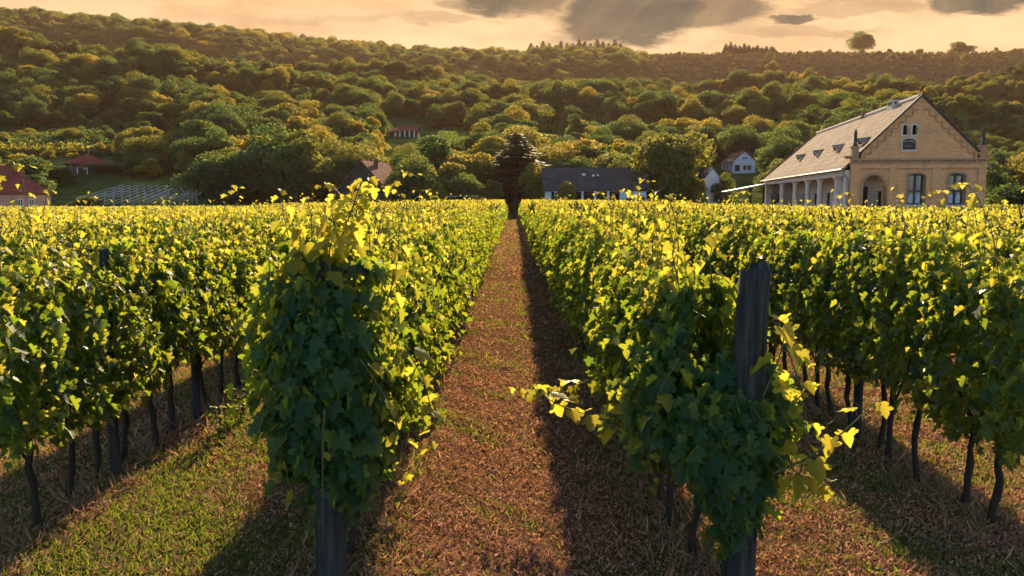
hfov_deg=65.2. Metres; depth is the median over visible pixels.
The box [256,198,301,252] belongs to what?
grapevine
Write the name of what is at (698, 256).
grapevine
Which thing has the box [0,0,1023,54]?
sky
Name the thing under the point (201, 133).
broadleaf tree
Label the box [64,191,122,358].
grapevine
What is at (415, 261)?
grapevine
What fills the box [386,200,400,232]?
grapevine
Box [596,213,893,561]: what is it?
grapevine
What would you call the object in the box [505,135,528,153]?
broadleaf tree
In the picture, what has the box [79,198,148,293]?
grapevine
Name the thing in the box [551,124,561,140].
hill vine row
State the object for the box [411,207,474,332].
grapevine
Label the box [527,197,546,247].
grapevine
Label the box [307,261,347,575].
wooden post
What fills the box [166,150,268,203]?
broadleaf tree
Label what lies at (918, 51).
skyline tree
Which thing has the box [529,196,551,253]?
grapevine
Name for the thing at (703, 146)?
broadleaf tree
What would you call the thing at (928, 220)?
grapevine
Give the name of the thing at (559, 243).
grapevine
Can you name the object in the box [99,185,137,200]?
trellis row
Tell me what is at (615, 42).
skyline conifer
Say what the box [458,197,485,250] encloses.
grapevine
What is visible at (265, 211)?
grapevine
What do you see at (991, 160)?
broadleaf tree
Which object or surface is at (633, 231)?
grapevine
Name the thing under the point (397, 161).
broadleaf tree
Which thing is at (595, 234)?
grapevine
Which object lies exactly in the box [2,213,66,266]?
grapevine
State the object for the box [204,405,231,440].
weed
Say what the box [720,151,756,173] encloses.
white cottage
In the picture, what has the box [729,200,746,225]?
grapevine
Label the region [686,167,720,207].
white barn
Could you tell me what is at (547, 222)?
grapevine
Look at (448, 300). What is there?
grapevine
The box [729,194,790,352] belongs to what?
grapevine
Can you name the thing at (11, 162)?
broadleaf tree
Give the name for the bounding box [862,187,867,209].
door
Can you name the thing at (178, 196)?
trellis row
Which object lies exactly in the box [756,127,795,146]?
broadleaf tree
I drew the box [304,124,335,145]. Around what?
broadleaf tree
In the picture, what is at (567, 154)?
broadleaf tree
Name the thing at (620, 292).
grapevine
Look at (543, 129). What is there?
hill vine row
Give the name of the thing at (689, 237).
grapevine
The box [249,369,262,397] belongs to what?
weed
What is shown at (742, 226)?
grapevine
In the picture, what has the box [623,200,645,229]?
grapevine
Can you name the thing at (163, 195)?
trellis row
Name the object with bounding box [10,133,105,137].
hill vine row
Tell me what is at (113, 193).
trellis row
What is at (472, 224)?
grapevine
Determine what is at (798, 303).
grapevine
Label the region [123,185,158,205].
trellis row
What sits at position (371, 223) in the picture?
grapevine
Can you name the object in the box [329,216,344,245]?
grapevine
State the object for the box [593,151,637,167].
broadleaf tree
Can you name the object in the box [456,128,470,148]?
hill vine row
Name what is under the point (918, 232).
grapevine
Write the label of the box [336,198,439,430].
grapevine
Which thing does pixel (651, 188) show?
broadleaf tree
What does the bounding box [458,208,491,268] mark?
grapevine
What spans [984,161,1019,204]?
bush
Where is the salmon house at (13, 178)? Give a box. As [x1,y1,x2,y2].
[0,165,53,206]
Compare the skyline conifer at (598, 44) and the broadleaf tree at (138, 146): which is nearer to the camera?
the broadleaf tree at (138, 146)
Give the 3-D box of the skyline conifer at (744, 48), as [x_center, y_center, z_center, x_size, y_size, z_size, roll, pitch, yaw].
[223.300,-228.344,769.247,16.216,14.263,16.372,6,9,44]
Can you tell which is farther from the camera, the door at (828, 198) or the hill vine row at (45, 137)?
the hill vine row at (45, 137)
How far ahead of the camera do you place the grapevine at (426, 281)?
8.35 m
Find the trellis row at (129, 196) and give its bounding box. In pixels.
[113,185,151,205]
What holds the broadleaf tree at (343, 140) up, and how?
on the ground at (84, 184)
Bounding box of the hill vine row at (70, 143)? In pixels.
[0,141,111,149]
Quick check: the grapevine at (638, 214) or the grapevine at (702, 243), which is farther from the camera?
the grapevine at (638, 214)
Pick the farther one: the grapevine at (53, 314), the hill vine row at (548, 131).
the hill vine row at (548, 131)
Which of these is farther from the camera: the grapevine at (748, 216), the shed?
the shed
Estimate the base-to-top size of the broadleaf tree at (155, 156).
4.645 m
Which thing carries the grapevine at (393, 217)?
on the ground at (84, 184)
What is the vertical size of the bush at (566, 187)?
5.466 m
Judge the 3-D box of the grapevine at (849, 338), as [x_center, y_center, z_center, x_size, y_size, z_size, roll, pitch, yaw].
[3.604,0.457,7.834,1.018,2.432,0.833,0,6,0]
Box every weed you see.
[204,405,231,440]
[228,383,251,421]
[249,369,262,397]
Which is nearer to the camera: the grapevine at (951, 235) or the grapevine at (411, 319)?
the grapevine at (411, 319)
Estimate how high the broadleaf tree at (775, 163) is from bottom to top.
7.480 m
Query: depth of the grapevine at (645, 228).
19.39 m
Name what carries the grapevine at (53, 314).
on the ground at (84, 184)
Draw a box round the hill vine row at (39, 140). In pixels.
[0,138,109,144]
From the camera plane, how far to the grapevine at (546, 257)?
15.89 m
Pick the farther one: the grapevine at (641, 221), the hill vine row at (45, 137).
the hill vine row at (45, 137)
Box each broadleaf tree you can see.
[2,153,52,165]
[7,158,31,164]
[10,157,57,190]
[44,166,79,183]
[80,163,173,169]
[110,128,137,152]
[119,134,173,161]
[122,157,140,179]
[128,127,167,142]
[132,157,163,179]
[136,152,167,176]
[137,126,165,143]
[166,136,216,164]
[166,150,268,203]
[174,119,222,145]
[174,151,197,173]
[184,120,226,136]
[193,126,235,159]
[196,127,214,142]
[198,162,257,204]
[209,138,234,157]
[220,147,242,155]
[225,122,293,204]
[230,135,246,149]
[235,134,246,146]
[241,156,293,204]
[244,134,278,149]
[262,129,335,204]
[277,177,307,201]
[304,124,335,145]
[311,125,337,139]
[311,157,355,197]
[317,139,360,157]
[323,142,397,173]
[325,138,339,147]
[338,136,352,143]
[345,133,375,144]
[346,135,367,146]
[360,140,383,156]
[361,150,389,164]
[388,147,420,164]
[389,157,418,171]
[389,160,410,181]
[424,154,446,174]
[427,162,466,188]
[438,152,496,184]
[462,135,508,160]
[476,129,519,154]
[477,163,507,190]
[480,148,508,171]
[502,124,550,154]
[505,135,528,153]
[517,162,544,199]
[521,145,566,167]
[539,141,562,150]
[547,156,595,167]
[549,141,584,161]
[551,134,576,151]
[572,163,590,167]
[578,145,607,160]
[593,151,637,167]
[595,143,610,150]
[607,154,658,181]
[608,138,626,146]
[610,142,637,153]
[618,144,638,154]
[646,182,663,201]
[682,138,716,158]
[689,177,707,205]
[695,148,714,175]
[751,166,773,190]
[754,133,802,166]
[754,142,794,175]
[754,159,782,191]
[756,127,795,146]
[987,153,1006,172]
[987,157,1003,173]
[988,148,1010,168]
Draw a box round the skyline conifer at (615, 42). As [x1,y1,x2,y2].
[611,39,618,47]
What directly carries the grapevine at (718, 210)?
on the ground at (84, 184)
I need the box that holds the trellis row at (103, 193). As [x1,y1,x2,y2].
[76,185,123,200]
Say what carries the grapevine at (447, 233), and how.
on the ground at (84, 184)
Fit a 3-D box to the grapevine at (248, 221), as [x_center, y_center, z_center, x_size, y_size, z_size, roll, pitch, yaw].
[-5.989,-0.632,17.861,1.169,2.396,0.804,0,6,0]
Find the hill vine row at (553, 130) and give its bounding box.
[546,123,556,139]
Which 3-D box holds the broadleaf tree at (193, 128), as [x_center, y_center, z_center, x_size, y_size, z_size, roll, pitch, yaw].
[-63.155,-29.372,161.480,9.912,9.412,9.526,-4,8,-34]
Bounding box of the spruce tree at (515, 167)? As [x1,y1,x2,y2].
[476,133,546,204]
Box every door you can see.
[827,193,829,205]
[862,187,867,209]
[878,191,881,207]
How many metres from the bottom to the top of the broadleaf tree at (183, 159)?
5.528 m
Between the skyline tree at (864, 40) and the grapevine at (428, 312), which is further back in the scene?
the skyline tree at (864, 40)
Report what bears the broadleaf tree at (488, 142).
on the ground at (84, 184)
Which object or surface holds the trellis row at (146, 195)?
on the ground at (84, 184)
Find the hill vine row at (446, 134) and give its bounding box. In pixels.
[439,127,452,144]
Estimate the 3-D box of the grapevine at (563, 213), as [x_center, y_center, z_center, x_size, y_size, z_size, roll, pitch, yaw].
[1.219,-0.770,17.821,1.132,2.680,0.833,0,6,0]
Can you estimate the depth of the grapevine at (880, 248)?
7.43 m
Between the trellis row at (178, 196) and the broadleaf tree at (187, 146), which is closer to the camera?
the trellis row at (178, 196)
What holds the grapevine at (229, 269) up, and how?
on the ground at (84, 184)
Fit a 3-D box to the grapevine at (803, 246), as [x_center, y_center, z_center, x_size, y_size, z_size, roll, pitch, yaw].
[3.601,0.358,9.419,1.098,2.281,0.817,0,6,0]
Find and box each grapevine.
[0,152,80,477]
[0,179,120,527]
[1,216,153,498]
[1,220,35,295]
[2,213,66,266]
[14,186,90,297]
[15,193,185,479]
[44,199,96,373]
[62,210,186,462]
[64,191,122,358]
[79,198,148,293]
[98,200,163,312]
[101,227,220,447]
[122,192,235,431]
[127,190,163,254]
[143,197,169,242]
[146,216,187,249]
[148,214,246,417]
[161,193,197,235]
[170,197,247,406]
[178,200,208,243]
[186,204,219,243]
[192,208,225,241]
[198,181,257,395]
[207,191,265,386]
[207,198,242,242]
[209,194,248,241]
[220,211,276,375]
[224,171,446,556]
[229,198,255,242]
[229,208,258,236]
[233,194,278,370]
[242,201,296,338]
[246,204,269,226]
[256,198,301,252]
[259,208,275,225]
[262,199,281,228]
[273,192,309,243]
[280,200,298,222]
[281,217,315,244]
[284,203,301,222]
[293,205,306,222]
[295,191,316,234]
[298,192,318,225]
[305,218,339,232]
[312,202,322,217]
[328,200,356,242]
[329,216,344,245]
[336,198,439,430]
[346,192,430,385]
[348,200,372,239]
[354,207,378,234]
[354,213,377,233]
[364,211,390,224]
[367,226,460,444]
[370,195,390,239]
[370,200,466,433]
[371,163,451,481]
[373,207,399,230]
[377,200,398,231]
[380,180,464,340]
[382,226,461,356]
[385,194,446,340]
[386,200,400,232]
[393,199,412,230]
[399,187,459,330]
[408,199,422,222]
[410,207,461,329]
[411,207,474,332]
[413,198,467,323]
[415,202,477,294]
[421,185,473,342]
[424,190,470,305]
[433,208,479,301]
[438,195,484,295]
[440,193,483,329]
[442,204,482,282]
[445,211,485,258]
[445,214,476,313]
[447,207,485,278]
[450,204,495,275]
[451,199,483,317]
[457,209,490,255]
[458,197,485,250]
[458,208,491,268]
[459,195,486,266]
[462,206,491,248]
[462,210,488,249]
[466,195,490,287]
[471,196,497,257]
[471,200,489,248]
[473,199,496,243]
[477,199,495,249]
[478,197,500,242]
[509,191,700,484]
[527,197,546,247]
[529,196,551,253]
[529,204,545,243]
[532,212,556,267]
[533,199,555,250]
[533,208,566,294]
[534,197,567,251]
[535,203,559,247]
[535,205,551,247]
[537,215,570,283]
[538,203,561,249]
[538,216,569,272]
[539,195,566,260]
[539,195,581,277]
[540,209,567,270]
[540,212,570,265]
[542,193,570,268]
[543,211,573,283]
[544,201,587,294]
[545,197,576,276]
[546,201,591,298]
[546,206,591,334]
[547,189,604,345]
[552,211,617,358]
[555,213,599,306]
[556,211,621,367]
[557,206,595,298]
[560,194,615,337]
[561,207,634,381]
[566,187,623,333]
[569,182,681,476]
[570,172,654,367]
[574,220,643,358]
[580,225,682,381]
[582,187,663,357]
[583,184,673,381]
[584,240,733,502]
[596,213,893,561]
[607,190,732,526]
[607,198,626,227]
[619,203,637,225]
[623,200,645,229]
[623,203,648,232]
[624,207,646,240]
[625,207,643,223]
[629,197,652,239]
[634,206,660,240]
[635,200,656,243]
[636,201,663,241]
[641,199,666,242]
[650,195,675,242]
[650,196,687,243]
[658,209,681,247]
[664,195,690,250]
[667,198,696,248]
[669,196,714,263]
[674,193,718,268]
[678,201,711,265]
[680,212,728,262]
[688,200,739,279]
[693,192,739,275]
[700,211,720,218]
[700,213,773,288]
[711,208,773,295]
[714,200,721,218]
[722,187,778,314]
[722,199,740,224]
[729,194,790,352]
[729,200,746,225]
[730,198,756,223]
[731,198,803,361]
[742,208,760,221]
[755,196,824,371]
[756,198,845,397]
[763,208,783,228]
[766,203,792,230]
[771,222,856,406]
[772,210,804,231]
[774,186,868,419]
[783,196,811,233]
[789,217,825,231]
[796,212,827,233]
[802,193,910,430]
[811,208,834,232]
[818,218,836,240]
[822,214,873,237]
[824,210,922,447]
[830,185,954,460]
[833,190,881,283]
[854,204,997,481]
[862,198,887,241]
[871,215,913,243]
[872,195,928,348]
[890,184,1023,505]
[898,190,929,355]
[905,175,1023,526]
[924,197,962,243]
[928,186,985,367]
[941,212,1005,278]
[954,269,1023,474]
[964,213,1020,366]
[995,190,1023,345]
[1010,246,1023,304]
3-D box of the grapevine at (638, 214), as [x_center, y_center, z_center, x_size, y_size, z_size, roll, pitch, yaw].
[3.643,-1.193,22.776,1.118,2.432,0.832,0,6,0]
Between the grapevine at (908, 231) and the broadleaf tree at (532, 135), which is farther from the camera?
the broadleaf tree at (532, 135)
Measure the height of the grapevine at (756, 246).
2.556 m
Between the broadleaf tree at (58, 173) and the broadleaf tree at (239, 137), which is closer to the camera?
the broadleaf tree at (58, 173)
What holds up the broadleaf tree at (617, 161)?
on the ground at (84, 184)
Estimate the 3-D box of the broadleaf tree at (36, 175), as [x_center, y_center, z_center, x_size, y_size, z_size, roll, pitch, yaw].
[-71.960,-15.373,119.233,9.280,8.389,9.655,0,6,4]
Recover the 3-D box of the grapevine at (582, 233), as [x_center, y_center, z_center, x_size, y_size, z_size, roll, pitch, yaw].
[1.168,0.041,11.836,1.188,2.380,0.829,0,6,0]
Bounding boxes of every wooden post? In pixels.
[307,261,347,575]
[514,199,515,216]
[720,260,771,575]
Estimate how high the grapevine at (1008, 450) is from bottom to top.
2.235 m
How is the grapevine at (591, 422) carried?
on the ground at (84, 184)
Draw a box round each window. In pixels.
[29,199,34,205]
[735,165,739,170]
[901,123,908,136]
[904,172,925,206]
[910,123,918,136]
[944,171,966,206]
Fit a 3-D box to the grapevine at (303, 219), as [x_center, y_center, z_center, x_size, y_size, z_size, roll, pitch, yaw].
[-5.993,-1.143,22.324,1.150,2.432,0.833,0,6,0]
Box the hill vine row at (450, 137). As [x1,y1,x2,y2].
[443,127,459,145]
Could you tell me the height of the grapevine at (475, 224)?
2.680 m
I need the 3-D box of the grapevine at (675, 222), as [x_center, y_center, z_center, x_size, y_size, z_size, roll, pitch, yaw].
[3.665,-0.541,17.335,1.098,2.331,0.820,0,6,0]
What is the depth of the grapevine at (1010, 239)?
9.77 m
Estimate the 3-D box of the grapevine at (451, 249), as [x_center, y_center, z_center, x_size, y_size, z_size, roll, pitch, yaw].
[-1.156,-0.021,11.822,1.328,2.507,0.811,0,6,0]
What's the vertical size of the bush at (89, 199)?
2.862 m
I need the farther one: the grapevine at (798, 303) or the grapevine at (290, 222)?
the grapevine at (290, 222)
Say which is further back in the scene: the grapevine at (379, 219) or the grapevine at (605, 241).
the grapevine at (379, 219)
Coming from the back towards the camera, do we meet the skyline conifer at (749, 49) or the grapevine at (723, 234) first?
the skyline conifer at (749, 49)
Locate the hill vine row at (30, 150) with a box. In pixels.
[0,145,111,155]
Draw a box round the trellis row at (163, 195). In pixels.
[150,187,179,205]
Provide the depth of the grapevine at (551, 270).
15.37 m
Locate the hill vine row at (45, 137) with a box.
[10,135,109,141]
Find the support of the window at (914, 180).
in the brick house at (919, 144)
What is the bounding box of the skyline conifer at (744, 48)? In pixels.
[741,43,747,53]
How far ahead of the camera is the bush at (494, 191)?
113.54 m
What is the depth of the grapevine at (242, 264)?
9.80 m
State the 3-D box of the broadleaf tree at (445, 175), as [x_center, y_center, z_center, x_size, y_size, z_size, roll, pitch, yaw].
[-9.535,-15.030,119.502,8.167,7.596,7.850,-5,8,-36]
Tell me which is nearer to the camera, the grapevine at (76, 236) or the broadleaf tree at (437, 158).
the grapevine at (76, 236)
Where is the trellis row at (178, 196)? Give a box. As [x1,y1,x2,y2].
[169,191,193,204]
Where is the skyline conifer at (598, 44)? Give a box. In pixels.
[593,39,600,48]
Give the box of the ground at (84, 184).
[0,44,1023,575]
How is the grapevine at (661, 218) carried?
on the ground at (84, 184)
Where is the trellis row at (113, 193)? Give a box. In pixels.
[90,185,130,199]
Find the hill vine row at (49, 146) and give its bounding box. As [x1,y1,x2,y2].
[0,144,110,153]
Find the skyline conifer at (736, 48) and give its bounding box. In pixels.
[731,44,739,52]
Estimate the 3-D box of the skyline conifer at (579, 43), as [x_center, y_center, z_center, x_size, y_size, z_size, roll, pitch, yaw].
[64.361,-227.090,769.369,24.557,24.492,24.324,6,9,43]
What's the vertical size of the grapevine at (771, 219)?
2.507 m
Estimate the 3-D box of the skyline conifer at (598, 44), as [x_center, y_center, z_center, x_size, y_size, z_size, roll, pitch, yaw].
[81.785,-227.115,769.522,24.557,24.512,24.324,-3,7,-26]
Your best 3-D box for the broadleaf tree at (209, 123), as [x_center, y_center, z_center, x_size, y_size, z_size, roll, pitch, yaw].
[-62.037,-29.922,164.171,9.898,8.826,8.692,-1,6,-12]
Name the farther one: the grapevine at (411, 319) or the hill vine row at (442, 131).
the hill vine row at (442, 131)
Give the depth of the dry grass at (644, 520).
6.57 m
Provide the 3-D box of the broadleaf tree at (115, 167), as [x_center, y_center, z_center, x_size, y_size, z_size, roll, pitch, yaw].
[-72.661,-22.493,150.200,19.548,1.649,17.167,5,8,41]
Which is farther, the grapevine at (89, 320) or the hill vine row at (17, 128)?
the hill vine row at (17, 128)
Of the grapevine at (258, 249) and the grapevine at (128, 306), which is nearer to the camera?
the grapevine at (128, 306)
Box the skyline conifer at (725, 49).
[720,43,729,54]
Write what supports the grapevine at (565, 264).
on the ground at (84, 184)
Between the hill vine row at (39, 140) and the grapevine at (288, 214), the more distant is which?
the hill vine row at (39, 140)
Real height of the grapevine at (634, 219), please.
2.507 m
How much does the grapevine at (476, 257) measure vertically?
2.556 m
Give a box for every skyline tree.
[845,30,876,50]
[915,49,923,53]
[946,41,977,53]
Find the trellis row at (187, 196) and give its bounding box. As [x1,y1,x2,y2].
[178,189,200,203]
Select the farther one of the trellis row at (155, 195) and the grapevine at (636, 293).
the trellis row at (155, 195)
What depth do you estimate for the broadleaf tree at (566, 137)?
163.74 m
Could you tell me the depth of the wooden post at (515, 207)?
110.81 m
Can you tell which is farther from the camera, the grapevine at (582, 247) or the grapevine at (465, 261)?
the grapevine at (465, 261)
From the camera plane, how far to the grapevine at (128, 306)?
6.82 m
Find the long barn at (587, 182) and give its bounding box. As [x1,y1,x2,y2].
[541,168,649,201]
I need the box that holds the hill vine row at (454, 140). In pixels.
[450,127,464,148]
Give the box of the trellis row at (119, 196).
[104,185,144,205]
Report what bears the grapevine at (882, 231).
on the ground at (84, 184)
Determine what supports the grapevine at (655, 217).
on the ground at (84, 184)
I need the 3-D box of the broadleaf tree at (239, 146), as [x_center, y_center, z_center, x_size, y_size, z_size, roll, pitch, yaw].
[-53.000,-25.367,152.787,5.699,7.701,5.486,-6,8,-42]
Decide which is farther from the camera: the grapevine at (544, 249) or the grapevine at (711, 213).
the grapevine at (711, 213)
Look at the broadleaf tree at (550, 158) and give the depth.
133.94 m
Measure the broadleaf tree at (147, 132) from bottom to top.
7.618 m
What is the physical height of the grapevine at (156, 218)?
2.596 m
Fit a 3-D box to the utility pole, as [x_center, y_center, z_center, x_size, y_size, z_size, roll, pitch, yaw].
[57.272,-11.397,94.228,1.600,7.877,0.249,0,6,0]
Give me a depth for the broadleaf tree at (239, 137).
163.61 m
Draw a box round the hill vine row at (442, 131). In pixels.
[437,127,446,135]
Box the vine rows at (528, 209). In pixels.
[0,198,1023,248]
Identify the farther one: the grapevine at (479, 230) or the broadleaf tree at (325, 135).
the broadleaf tree at (325, 135)
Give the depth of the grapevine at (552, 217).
20.32 m
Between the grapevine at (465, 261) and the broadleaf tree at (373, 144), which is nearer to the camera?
the grapevine at (465, 261)
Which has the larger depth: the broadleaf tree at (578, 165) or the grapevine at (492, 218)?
the broadleaf tree at (578, 165)
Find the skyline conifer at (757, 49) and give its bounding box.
[755,45,762,53]
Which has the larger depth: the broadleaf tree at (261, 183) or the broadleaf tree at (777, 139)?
the broadleaf tree at (777, 139)
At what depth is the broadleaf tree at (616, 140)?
157.10 m
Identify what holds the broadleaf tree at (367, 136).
on the ground at (84, 184)
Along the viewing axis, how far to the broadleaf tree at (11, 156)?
147.90 m
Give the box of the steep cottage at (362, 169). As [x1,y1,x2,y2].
[333,159,408,202]
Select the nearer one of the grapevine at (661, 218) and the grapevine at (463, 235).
the grapevine at (463, 235)
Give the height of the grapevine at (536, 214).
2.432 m
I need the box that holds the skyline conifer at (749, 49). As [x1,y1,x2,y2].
[744,45,752,52]
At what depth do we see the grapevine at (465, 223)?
16.66 m
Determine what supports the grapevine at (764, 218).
on the ground at (84, 184)
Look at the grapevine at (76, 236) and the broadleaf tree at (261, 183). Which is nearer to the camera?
the grapevine at (76, 236)
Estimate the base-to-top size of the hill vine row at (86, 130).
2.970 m
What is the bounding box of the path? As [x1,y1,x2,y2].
[394,217,631,575]
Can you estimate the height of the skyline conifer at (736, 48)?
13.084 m
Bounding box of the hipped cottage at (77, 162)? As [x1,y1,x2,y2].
[62,149,111,173]
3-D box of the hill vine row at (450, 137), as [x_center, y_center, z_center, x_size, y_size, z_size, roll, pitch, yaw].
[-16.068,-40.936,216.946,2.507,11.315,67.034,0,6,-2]
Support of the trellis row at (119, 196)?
on the ground at (84, 184)
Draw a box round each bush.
[68,196,104,206]
[408,181,447,201]
[478,179,504,202]
[553,181,576,201]
[710,172,737,204]
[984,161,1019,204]
[985,183,1023,206]
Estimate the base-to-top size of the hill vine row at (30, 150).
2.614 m
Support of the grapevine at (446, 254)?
on the ground at (84, 184)
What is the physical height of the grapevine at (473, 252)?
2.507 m
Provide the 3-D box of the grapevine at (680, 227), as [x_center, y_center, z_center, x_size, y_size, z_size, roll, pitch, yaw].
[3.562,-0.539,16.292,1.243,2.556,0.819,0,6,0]
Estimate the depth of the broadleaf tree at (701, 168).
127.81 m
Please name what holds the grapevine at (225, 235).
on the ground at (84, 184)
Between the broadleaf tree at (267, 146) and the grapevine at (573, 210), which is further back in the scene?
the broadleaf tree at (267, 146)
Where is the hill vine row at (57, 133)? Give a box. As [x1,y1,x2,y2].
[9,131,103,136]
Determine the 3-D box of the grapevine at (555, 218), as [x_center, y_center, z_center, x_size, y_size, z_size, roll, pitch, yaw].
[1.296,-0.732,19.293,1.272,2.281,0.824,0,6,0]
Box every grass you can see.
[0,230,1023,575]
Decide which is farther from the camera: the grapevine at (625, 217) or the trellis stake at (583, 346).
the grapevine at (625, 217)
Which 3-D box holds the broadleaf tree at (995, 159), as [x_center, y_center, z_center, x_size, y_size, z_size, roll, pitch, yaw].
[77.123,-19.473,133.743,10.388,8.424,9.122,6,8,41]
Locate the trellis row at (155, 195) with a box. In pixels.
[141,185,172,204]
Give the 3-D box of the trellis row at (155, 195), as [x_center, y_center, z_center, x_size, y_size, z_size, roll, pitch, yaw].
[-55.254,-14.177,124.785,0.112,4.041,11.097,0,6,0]
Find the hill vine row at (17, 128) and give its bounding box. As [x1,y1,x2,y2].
[0,126,99,131]
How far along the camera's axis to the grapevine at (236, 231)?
16.59 m
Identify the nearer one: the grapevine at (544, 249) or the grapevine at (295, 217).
the grapevine at (544, 249)
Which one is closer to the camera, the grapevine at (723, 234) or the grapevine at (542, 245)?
the grapevine at (723, 234)
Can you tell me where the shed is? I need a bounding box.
[441,194,477,201]
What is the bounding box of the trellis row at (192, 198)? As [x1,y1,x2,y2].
[188,193,200,204]
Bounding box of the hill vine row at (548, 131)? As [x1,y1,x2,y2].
[542,124,551,139]
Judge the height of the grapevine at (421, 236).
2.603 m
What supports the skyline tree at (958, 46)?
on the ground at (84, 184)
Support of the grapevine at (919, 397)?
on the ground at (84, 184)
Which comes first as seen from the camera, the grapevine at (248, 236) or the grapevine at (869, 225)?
the grapevine at (869, 225)
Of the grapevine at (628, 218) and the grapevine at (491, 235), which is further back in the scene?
the grapevine at (491, 235)
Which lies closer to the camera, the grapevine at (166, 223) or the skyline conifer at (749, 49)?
the grapevine at (166, 223)
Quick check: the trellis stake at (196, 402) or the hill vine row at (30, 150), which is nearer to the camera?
the trellis stake at (196, 402)
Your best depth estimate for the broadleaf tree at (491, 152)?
133.95 m
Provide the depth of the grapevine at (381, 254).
6.24 m
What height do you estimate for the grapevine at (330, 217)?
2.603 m
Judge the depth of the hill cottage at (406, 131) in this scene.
214.85 m
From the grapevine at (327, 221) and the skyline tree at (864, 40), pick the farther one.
the skyline tree at (864, 40)
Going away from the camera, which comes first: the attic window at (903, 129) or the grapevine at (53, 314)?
the grapevine at (53, 314)
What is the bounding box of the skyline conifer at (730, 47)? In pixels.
[727,42,735,53]
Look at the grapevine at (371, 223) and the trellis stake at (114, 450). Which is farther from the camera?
the grapevine at (371, 223)
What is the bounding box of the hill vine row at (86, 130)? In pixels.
[24,129,102,134]
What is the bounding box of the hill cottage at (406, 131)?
[389,126,420,136]
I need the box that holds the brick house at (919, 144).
[721,94,994,211]
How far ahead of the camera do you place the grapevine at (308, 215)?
14.15 m
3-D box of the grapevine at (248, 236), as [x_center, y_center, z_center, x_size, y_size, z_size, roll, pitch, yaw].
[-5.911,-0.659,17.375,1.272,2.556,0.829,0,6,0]
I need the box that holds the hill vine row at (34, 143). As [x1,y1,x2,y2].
[0,140,110,149]
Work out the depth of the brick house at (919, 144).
49.20 m
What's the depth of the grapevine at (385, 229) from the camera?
20.10 m
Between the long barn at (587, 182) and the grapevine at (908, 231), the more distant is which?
the long barn at (587, 182)
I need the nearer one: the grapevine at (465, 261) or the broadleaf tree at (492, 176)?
the grapevine at (465, 261)
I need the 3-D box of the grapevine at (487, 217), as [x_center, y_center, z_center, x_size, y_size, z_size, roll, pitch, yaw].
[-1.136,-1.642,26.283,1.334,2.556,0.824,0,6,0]
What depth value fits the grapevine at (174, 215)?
14.21 m
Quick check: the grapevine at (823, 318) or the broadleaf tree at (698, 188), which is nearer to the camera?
the grapevine at (823, 318)
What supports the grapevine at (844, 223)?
on the ground at (84, 184)
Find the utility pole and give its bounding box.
[993,157,1006,170]
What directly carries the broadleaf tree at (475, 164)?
on the ground at (84, 184)
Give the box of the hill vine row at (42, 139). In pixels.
[2,136,107,143]
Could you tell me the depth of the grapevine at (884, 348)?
6.84 m
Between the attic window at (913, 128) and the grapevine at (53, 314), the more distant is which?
the attic window at (913, 128)
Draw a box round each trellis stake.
[99,248,121,475]
[185,237,201,419]
[582,226,588,352]
[852,241,869,438]
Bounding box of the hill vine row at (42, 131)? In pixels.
[0,127,100,133]
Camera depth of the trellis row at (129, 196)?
122.88 m
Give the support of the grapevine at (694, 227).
on the ground at (84, 184)
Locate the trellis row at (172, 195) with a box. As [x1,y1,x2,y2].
[160,185,186,204]
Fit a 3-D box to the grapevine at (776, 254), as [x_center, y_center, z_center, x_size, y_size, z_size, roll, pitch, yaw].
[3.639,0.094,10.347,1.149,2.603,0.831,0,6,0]
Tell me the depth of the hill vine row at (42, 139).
176.72 m
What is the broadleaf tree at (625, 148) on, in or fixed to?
on the ground at (84, 184)
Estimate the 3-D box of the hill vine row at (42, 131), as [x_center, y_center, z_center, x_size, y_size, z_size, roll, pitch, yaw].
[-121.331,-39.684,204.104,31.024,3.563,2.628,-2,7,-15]
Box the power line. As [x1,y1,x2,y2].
[960,123,1022,126]
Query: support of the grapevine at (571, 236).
on the ground at (84, 184)
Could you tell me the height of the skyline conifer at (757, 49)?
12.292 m
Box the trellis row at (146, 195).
[132,185,165,205]
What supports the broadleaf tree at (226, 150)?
on the ground at (84, 184)
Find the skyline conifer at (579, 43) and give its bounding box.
[575,39,582,48]
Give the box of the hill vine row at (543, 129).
[538,125,545,139]
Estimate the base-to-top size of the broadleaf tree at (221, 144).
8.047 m
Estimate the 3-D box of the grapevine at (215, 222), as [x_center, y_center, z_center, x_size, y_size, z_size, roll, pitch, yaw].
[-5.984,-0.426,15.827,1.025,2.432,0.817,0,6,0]
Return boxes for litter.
[0,217,1023,575]
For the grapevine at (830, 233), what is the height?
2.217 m

